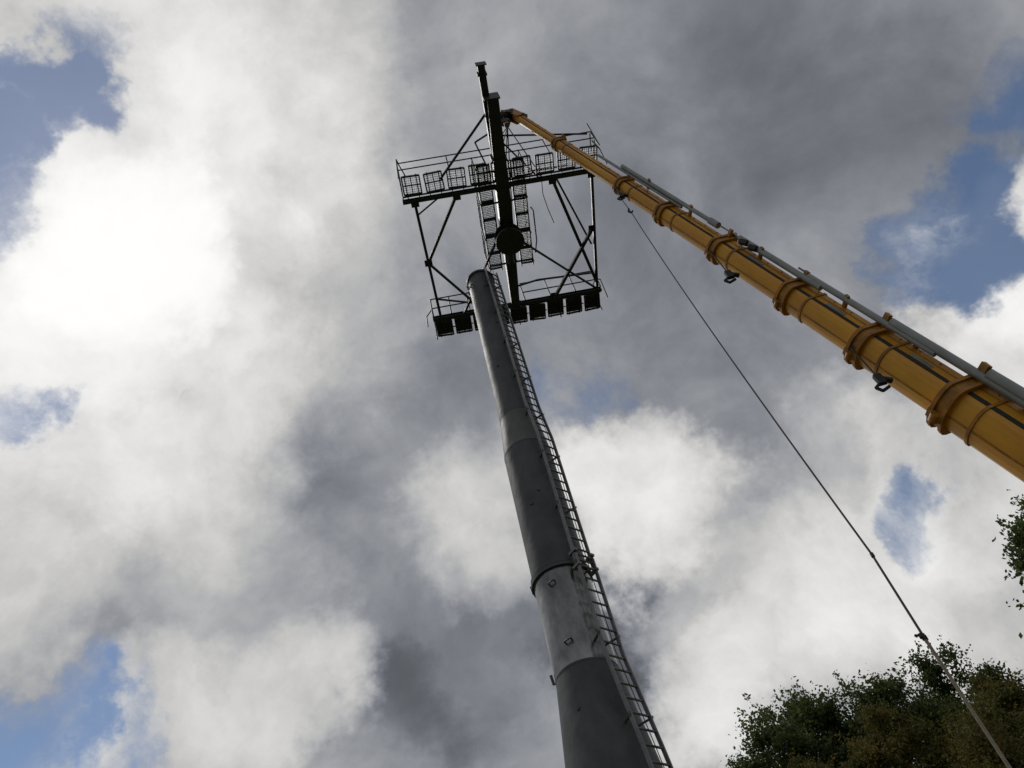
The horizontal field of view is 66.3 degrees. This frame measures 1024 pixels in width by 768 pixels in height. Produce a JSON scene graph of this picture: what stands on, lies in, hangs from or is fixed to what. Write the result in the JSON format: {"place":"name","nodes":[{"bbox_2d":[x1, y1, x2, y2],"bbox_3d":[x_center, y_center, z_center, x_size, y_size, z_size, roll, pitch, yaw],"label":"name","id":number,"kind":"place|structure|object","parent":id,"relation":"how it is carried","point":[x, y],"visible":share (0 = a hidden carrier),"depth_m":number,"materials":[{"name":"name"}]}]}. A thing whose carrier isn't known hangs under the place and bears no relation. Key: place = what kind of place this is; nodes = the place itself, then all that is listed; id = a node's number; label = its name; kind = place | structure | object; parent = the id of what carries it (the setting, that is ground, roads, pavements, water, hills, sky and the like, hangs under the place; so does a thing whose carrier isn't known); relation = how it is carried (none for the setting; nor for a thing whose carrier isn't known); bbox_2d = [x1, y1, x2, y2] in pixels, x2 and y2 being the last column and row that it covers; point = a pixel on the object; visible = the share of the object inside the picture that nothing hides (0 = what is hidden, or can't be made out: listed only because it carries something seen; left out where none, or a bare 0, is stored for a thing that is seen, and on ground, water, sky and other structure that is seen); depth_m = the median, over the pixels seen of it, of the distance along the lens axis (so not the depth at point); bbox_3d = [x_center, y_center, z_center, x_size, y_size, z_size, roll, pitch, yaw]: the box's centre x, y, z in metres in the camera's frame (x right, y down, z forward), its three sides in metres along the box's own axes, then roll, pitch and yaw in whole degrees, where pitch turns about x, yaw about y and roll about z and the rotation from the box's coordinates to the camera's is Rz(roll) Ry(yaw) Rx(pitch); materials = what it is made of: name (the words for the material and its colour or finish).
{"place":"outdoors","nodes":[
{"label":"outdoors","id":0,"kind":"place"},
{"bbox_2d":[0,0,1023,767],"label":"sky","id":1,"kind":"structure","parent":0,"point":[256,512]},
{"bbox_3d":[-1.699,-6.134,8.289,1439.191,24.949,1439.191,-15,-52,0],"label":"ground","id":2,"kind":"structure","parent":0,"visible":0},
{"bbox_2d":[466,267,672,767],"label":"cableway tower","id":3,"kind":"structure","parent":2,"relation":"on","point":[602,723],"depth_m":14.12,"materials":[{"name":"metal"}]},
{"bbox_2d":[395,61,607,339],"bbox_3d":[-0.182,-5.686,24.354,6.320,2.536,8.512,-11,-53,-4],"label":"tower head","id":4,"kind":"object","parent":3,"relation":"on","point":[509,241],"visible":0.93,"depth_m":23.92},
{"bbox_2d":[725,754,785,767],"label":"broadleaf tree","id":5,"kind":"object","parent":2,"relation":"on","point":[730,762],"visible":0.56,"depth_m":28.81,"materials":[{"name":"green plant"}]},
{"bbox_2d":[490,108,1023,481],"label":"mobile crane","id":6,"kind":"object","parent":2,"relation":"on","point":[980,408],"visible":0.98,"depth_m":14.00,"materials":[{"name":"yellow paint"}]},
{"bbox_2d":[613,188,1011,767],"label":"tag line rope","id":7,"kind":"object","parent":6,"relation":"hanging from","point":[922,635],"visible":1,"depth_m":7.03,"materials":[{"name":"black fabric"}]},
{"bbox_2d":[728,676,854,767],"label":"broadleaf tree","id":8,"kind":"object","parent":2,"relation":"on","point":[801,728],"visible":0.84,"depth_m":28.29,"materials":[{"name":"green plant"}]},
{"bbox_2d":[778,748,851,767],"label":"broadleaf tree","id":9,"kind":"object","parent":2,"relation":"on","point":[799,763],"visible":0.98,"depth_m":25.38,"materials":[{"name":"green plant"}]},
{"bbox_2d":[805,662,981,767],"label":"broadleaf tree","id":10,"kind":"object","parent":2,"relation":"on","point":[890,690],"visible":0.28,"depth_m":27.76,"materials":[{"name":"green plant"}]},
{"bbox_2d":[826,690,984,767],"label":"broadleaf tree","id":11,"kind":"object","parent":2,"relation":"on","point":[878,750],"visible":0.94,"depth_m":24.15,"materials":[{"name":"green plant"}]},
{"bbox_2d":[892,635,1023,766],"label":"broadleaf tree","id":12,"kind":"object","parent":2,"relation":"on","point":[932,677],"visible":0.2,"depth_m":29.13,"materials":[{"name":"green plant"}]},
{"bbox_2d":[933,666,1023,767],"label":"broadleaf tree","id":13,"kind":"object","parent":2,"relation":"on","point":[1011,695],"visible":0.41,"depth_m":23.72,"materials":[{"name":"green plant"}]},
{"bbox_2d":[942,690,1023,767],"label":"broadleaf tree","id":14,"kind":"object","parent":2,"relation":"on","point":[972,740],"visible":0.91,"depth_m":21.29,"materials":[{"name":"green plant"}]},
{"bbox_2d":[992,489,1023,638],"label":"broadleaf tree","id":15,"kind":"object","parent":2,"relation":"on","point":[1017,541],"visible":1,"depth_m":28.31,"materials":[{"name":"green plant"}]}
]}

